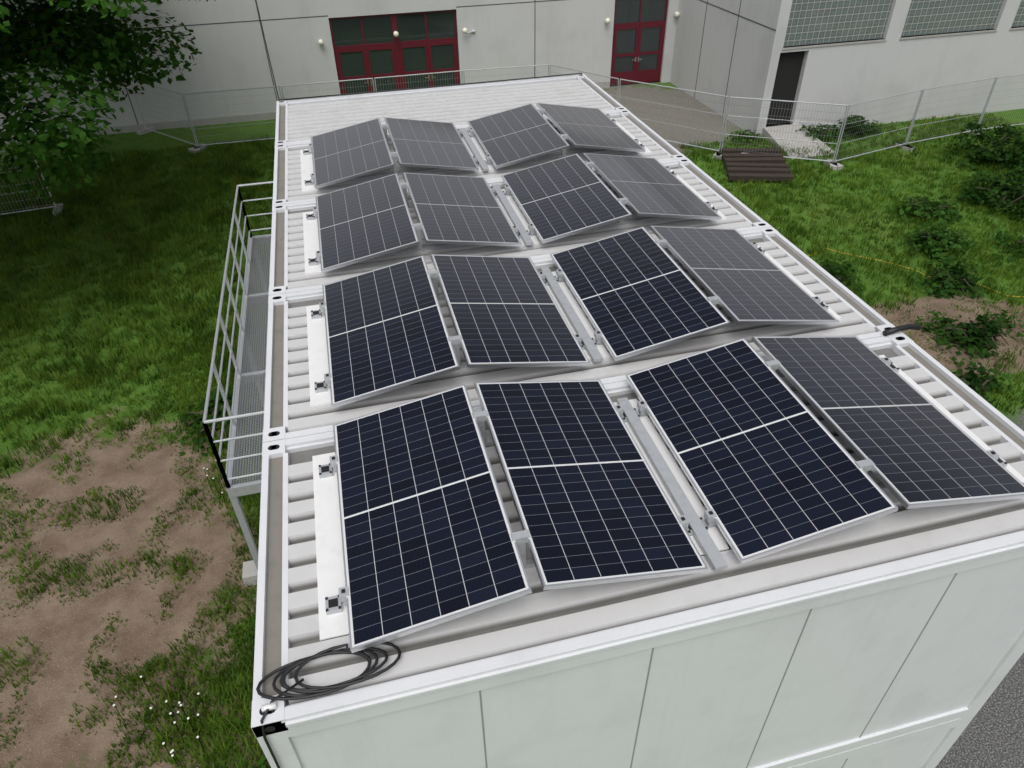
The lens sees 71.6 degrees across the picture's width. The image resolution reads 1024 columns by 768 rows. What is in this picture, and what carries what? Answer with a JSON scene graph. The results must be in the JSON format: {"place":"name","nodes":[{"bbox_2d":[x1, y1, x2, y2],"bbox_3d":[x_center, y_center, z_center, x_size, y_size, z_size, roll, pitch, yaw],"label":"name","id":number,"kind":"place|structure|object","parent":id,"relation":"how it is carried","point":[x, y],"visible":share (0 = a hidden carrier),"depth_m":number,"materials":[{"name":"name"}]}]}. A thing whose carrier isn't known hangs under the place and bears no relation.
{"place":"outdoors","nodes":[
{"label":"outdoors","id":0,"kind":"place"},
{"bbox_2d":[0,51,1023,767],"bbox_3d":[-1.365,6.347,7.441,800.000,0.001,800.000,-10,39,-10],"label":"ground","id":1,"kind":"structure","parent":0,"point":[64,633],"depth_m":13.30,"materials":[{"name":"green plant"}]},
{"bbox_2d":[0,151,63,215],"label":"fence panel","id":2,"kind":"object","parent":1,"relation":"on","point":[57,206],"visible":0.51,"depth_m":22.68,"materials":[{"name":"grey metal"}]},
{"bbox_2d":[0,0,215,202],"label":"maple tree","id":3,"kind":"object","parent":1,"relation":"on","point":[110,54],"depth_m":17.40,"materials":[{"name":"green plant"}]},
{"bbox_2d":[131,80,207,152],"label":"fence panel","id":4,"kind":"object","parent":1,"relation":"on","point":[145,130],"visible":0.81,"depth_m":27.62,"materials":[{"name":"grey metal"}]},
{"bbox_2d":[113,460,238,767],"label":"daisies","id":5,"kind":"object","parent":1,"relation":"on","point":[174,722],"visible":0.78,"depth_m":9.47,"materials":[{"name":"white plant"}]},
{"bbox_2d":[170,385,250,456],"bbox_3d":[-6.111,0.787,14.529,1.650,0.836,1.999,-10,39,-10],"label":"shrub","id":6,"kind":"object","parent":1,"relation":"on","point":[211,406],"visible":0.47,"depth_m":14.42,"materials":[{"name":"green plant"}]},
{"bbox_2d":[183,86,282,152],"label":"fence panel","id":7,"kind":"object","parent":1,"relation":"on","point":[195,150],"visible":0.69,"depth_m":26.93,"materials":[{"name":"grey metal"}]},
{"bbox_2d":[202,181,272,586],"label":"access balcony","id":8,"kind":"structure","parent":1,"relation":"on","point":[255,377],"depth_m":10.77,"materials":[{"name":"grey metal"}]},
{"bbox_2d":[241,756,268,767],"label":"weeds","id":9,"kind":"object","parent":1,"relation":"on","point":[260,762],"visible":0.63,"depth_m":9.03,"materials":[{"name":"green plant"}]},
{"bbox_2d":[281,78,374,99],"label":"fence panel","id":10,"kind":"object","parent":1,"relation":"on","point":[326,84],"visible":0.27,"depth_m":27.11,"materials":[{"name":"grey metal"}]},
{"bbox_2d":[328,9,459,95],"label":"entrance doors","id":11,"kind":"structure","parent":1,"relation":"on","point":[424,42],"depth_m":29.93,"materials":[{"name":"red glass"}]},
{"bbox_2d":[374,70,462,92],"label":"fence panel","id":12,"kind":"object","parent":1,"relation":"on","point":[420,78],"visible":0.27,"depth_m":27.73,"materials":[{"name":"grey metal"}]},
{"bbox_2d":[463,64,548,82],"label":"fence panel","id":13,"kind":"object","parent":1,"relation":"on","point":[493,75],"visible":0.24,"depth_m":28.28,"materials":[{"name":"grey metal"}]},
{"bbox_2d":[0,112,1023,767],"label":"grass tufts","id":14,"kind":"object","parent":1,"relation":"on","point":[126,292],"visible":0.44,"depth_m":18.11,"materials":[{"name":"green plant"}]},
{"bbox_2d":[0,0,1023,158],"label":"school building","id":15,"kind":"structure","parent":1,"relation":"on","point":[847,52],"depth_m":28.18,"materials":[{"name":"grey paint"}]},
{"bbox_2d":[318,39,323,44],"bbox_3d":[-7.757,-13.868,28.825,0.224,0.230,0.279,-10,39,-10],"label":"wall lamp","id":16,"kind":"object","parent":15,"relation":"attached to","point":[320,41],"visible":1,"depth_m":28.73,"materials":[{"name":"white"}]},
{"bbox_2d":[462,28,474,33],"bbox_3d":[-1.804,-14.869,29.900,0.671,0.290,0.219,-28,45,-30],"label":"wall lamp","id":17,"kind":"object","parent":15,"relation":"attached to","point":[464,30],"visible":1,"depth_m":29.74,"materials":[{"name":"white"}]},
{"bbox_2d":[550,64,618,101],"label":"fence panel","id":18,"kind":"object","parent":1,"relation":"on","point":[591,78],"visible":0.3,"depth_m":27.33,"materials":[{"name":"grey metal"}]},
{"bbox_2d":[251,74,1023,767],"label":"container block","id":19,"kind":"structure","parent":1,"relation":"on","point":[893,640],"depth_m":5.24,"materials":[{"name":"paint"}]},
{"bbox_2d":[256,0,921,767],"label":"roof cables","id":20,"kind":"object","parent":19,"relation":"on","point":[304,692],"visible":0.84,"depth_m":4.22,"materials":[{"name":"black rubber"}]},
{"bbox_2d":[300,109,1023,640],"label":"panel mounting","id":21,"kind":"object","parent":19,"relation":"on","point":[696,519],"visible":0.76,"depth_m":6.05,"materials":[{"name":"silver metal"}]},
{"bbox_2d":[311,118,394,188],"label":"solar panel","id":22,"kind":"object","parent":21,"relation":"attached to","point":[350,152],"visible":1,"depth_m":10.49,"materials":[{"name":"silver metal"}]},
{"bbox_2d":[315,173,419,272],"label":"solar panel","id":23,"kind":"object","parent":21,"relation":"attached to","point":[364,221],"visible":1,"depth_m":8.61,"materials":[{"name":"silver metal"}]},
{"bbox_2d":[322,256,459,407],"bbox_3d":[-1.244,-0.588,6.905,1.134,0.056,2.100,-17,40,-4],"label":"solar panel","id":24,"kind":"object","parent":21,"relation":"attached to","point":[386,329],"visible":1,"depth_m":6.72,"materials":[{"name":"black glass"}]},
{"bbox_2d":[384,117,478,170],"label":"solar panel","id":25,"kind":"object","parent":21,"relation":"on","point":[427,144],"visible":1,"depth_m":10.71,"materials":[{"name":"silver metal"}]},
{"bbox_2d":[333,384,531,652],"bbox_3d":[-0.672,0.814,5.095,1.134,0.056,2.100,-17,40,-4],"label":"solar panel","id":26,"kind":"object","parent":21,"relation":"on","point":[426,531],"visible":1,"depth_m":4.87,"materials":[{"name":"blue glass"}]},
{"bbox_2d":[403,172,521,246],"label":"solar panel","id":27,"kind":"object","parent":21,"relation":"on","point":[460,210],"visible":1,"depth_m":8.83,"materials":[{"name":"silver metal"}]},
{"bbox_2d":[431,254,589,367],"bbox_3d":[-0.091,-0.782,7.120,1.134,0.056,2.100,-1,37,-17],"label":"solar panel","id":28,"kind":"object","parent":21,"relation":"on","point":[504,311],"visible":1,"depth_m":6.94,"materials":[{"name":"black glass"}]},
{"bbox_2d":[467,103,569,168],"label":"solar panel","id":29,"kind":"object","parent":21,"relation":"attached to","point":[516,135],"visible":1,"depth_m":10.97,"materials":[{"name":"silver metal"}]},
{"bbox_2d":[501,154,632,243],"bbox_3d":[0.642,-2.454,9.237,1.134,0.056,2.100,-17,40,-4],"label":"solar panel","id":30,"kind":"object","parent":21,"relation":"attached to","point":[566,196],"visible":1,"depth_m":9.08,"materials":[{"name":"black glass"}]},
{"bbox_2d":[474,380,707,589],"bbox_3d":[0.481,0.620,5.309,1.134,0.056,2.100,-1,37,-17],"label":"solar panel","id":31,"kind":"object","parent":21,"relation":"on","point":[592,504],"visible":1,"depth_m":5.09,"materials":[{"name":"blue glass"}]},
{"bbox_2d":[536,103,645,151],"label":"solar panel","id":32,"kind":"object","parent":21,"relation":"attached to","point":[585,127],"visible":1,"depth_m":11.16,"materials":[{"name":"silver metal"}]},
{"bbox_2d":[550,227,729,360],"bbox_3d":[1.234,-1.005,7.366,1.134,0.056,2.100,-17,40,-4],"label":"solar panel","id":33,"kind":"object","parent":21,"relation":"attached to","point":[636,291],"visible":1,"depth_m":7.20,"materials":[{"name":"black glass"}]},
{"bbox_2d":[582,153,721,219],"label":"solar panel","id":34,"kind":"object","parent":21,"relation":"attached to","point":[649,187],"visible":1,"depth_m":9.29,"materials":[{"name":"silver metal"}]},
{"bbox_2d":[649,226,838,323],"bbox_3d":[2.388,-1.199,7.580,1.134,0.056,2.100,-1,37,-17],"label":"solar panel","id":35,"kind":"object","parent":21,"relation":"attached to","point":[741,276],"visible":1,"depth_m":7.40,"materials":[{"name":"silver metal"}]},
{"bbox_2d":[625,338,897,563],"bbox_3d":[1.806,0.397,5.556,1.134,0.056,2.100,-17,40,-4],"label":"solar panel","id":36,"kind":"object","parent":21,"relation":"attached to","point":[765,459],"visible":1,"depth_m":5.35,"materials":[{"name":"blue glass"}]},
{"bbox_2d":[751,336,1023,508],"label":"solar panel","id":37,"kind":"object","parent":21,"relation":"attached to","point":[910,441],"visible":1,"depth_m":5.57,"materials":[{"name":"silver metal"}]},
{"bbox_2d":[610,0,667,87],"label":"entrance doors","id":38,"kind":"structure","parent":1,"relation":"on","point":[639,27],"depth_m":32.17,"materials":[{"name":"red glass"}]},
{"bbox_2d":[618,79,727,158],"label":"fence panel","id":39,"kind":"object","parent":1,"relation":"on","point":[717,153],"visible":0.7,"depth_m":25.97,"materials":[{"name":"grey metal"}]},
{"bbox_2d":[727,129,764,145],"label":"shrub","id":40,"kind":"object","parent":1,"relation":"on","point":[743,140],"visible":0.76,"depth_m":26.95,"materials":[{"name":"green plant"}]},
{"bbox_2d":[721,148,793,183],"bbox_3d":[8.510,-7.675,24.861,2.144,0.284,2.897,3,38,6],"label":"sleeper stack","id":41,"kind":"object","parent":1,"relation":"on","point":[740,164],"visible":0.98,"depth_m":24.55,"materials":[{"name":"brown wood"}]},
{"bbox_2d":[716,96,847,169],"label":"fence panel","id":42,"kind":"object","parent":1,"relation":"on","point":[834,166],"visible":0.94,"depth_m":24.70,"materials":[{"name":"grey metal"}]},
{"bbox_2d":[795,123,838,140],"bbox_3d":[11.764,-9.506,26.984,1.920,0.909,1.479,-10,39,-10],"label":"shrub","id":43,"kind":"object","parent":1,"relation":"on","point":[826,133],"visible":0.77,"depth_m":26.89,"materials":[{"name":"green plant"}]},
{"bbox_2d":[815,257,866,297],"bbox_3d":[7.970,-2.755,18.598,2.463,1.006,2.043,0,38,2],"label":"shrub","id":44,"kind":"object","parent":1,"relation":"on","point":[835,271],"visible":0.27,"depth_m":18.40,"materials":[{"name":"green plant"}]},
{"bbox_2d":[829,115,880,137],"bbox_3d":[13.166,-9.843,27.421,2.464,1.038,1.408,-22,42,-24],"label":"shrub","id":45,"kind":"object","parent":1,"relation":"on","point":[856,129],"visible":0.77,"depth_m":27.22,"materials":[{"name":"green plant"}]},
{"bbox_2d":[823,89,922,169],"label":"fence panel","id":46,"kind":"object","parent":1,"relation":"on","point":[840,167],"visible":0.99,"depth_m":24.89,"materials":[{"name":"grey metal"}]},
{"bbox_2d":[808,248,1023,296],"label":"yellow cable","id":47,"kind":"object","parent":1,"relation":"on","point":[908,268],"visible":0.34,"depth_m":19.37,"materials":[{"name":"yellow plastic"}]},
{"bbox_2d":[893,195,962,229],"bbox_3d":[12.686,-5.239,21.631,1.971,0.761,2.124,20,43,25],"label":"shrub","id":48,"kind":"object","parent":1,"relation":"on","point":[920,205],"visible":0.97,"depth_m":21.41,"materials":[{"name":"green plant"}]},
{"bbox_2d":[903,220,974,259],"bbox_3d":[11.977,-3.950,19.919,1.847,0.901,2.054,17,41,22],"label":"shrub","id":49,"kind":"object","parent":1,"relation":"on","point":[936,238],"visible":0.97,"depth_m":19.66,"materials":[{"name":"green plant"}]},
{"bbox_2d":[897,77,995,151],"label":"fence panel","id":50,"kind":"object","parent":1,"relation":"on","point":[907,143],"visible":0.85,"depth_m":25.99,"materials":[{"name":"grey metal"}]},
{"bbox_2d":[909,258,1001,299],"bbox_3d":[11.210,-2.707,18.376,2.130,0.982,1.965,-10,39,-10],"label":"shrub","id":51,"kind":"object","parent":1,"relation":"on","point":[967,284],"visible":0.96,"depth_m":18.11,"materials":[{"name":"green plant"}]},
{"bbox_2d":[916,309,1023,366],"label":"shrub","id":52,"kind":"object","parent":1,"relation":"on","point":[966,334],"visible":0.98,"depth_m":16.32,"materials":[{"name":"green plant"}]},
{"bbox_2d":[933,120,1023,174],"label":"shrub","id":53,"kind":"object","parent":1,"relation":"on","point":[1004,151],"visible":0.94,"depth_m":24.70,"materials":[{"name":"green plant"}]},
{"bbox_2d":[951,361,1010,407],"bbox_3d":[9.376,0.111,14.938,2.432,0.869,1.320,-10,39,-10],"label":"shrub","id":54,"kind":"object","parent":1,"relation":"on","point":[984,384],"visible":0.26,"depth_m":14.95,"materials":[{"name":"green plant"}]},
{"bbox_2d":[956,166,1023,223],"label":"shrub","id":55,"kind":"object","parent":1,"relation":"on","point":[1004,188],"visible":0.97,"depth_m":22.01,"materials":[{"name":"green plant"}]},
{"bbox_2d":[972,74,1023,134],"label":"fence panel","id":56,"kind":"object","parent":1,"relation":"on","point":[1003,104],"visible":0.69,"depth_m":26.73,"materials":[{"name":"grey metal"}]},
{"bbox_2d":[990,228,1023,262],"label":"shrub","id":57,"kind":"object","parent":1,"relation":"on","point":[1008,237],"visible":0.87,"depth_m":19.82,"materials":[{"name":"green plant"}]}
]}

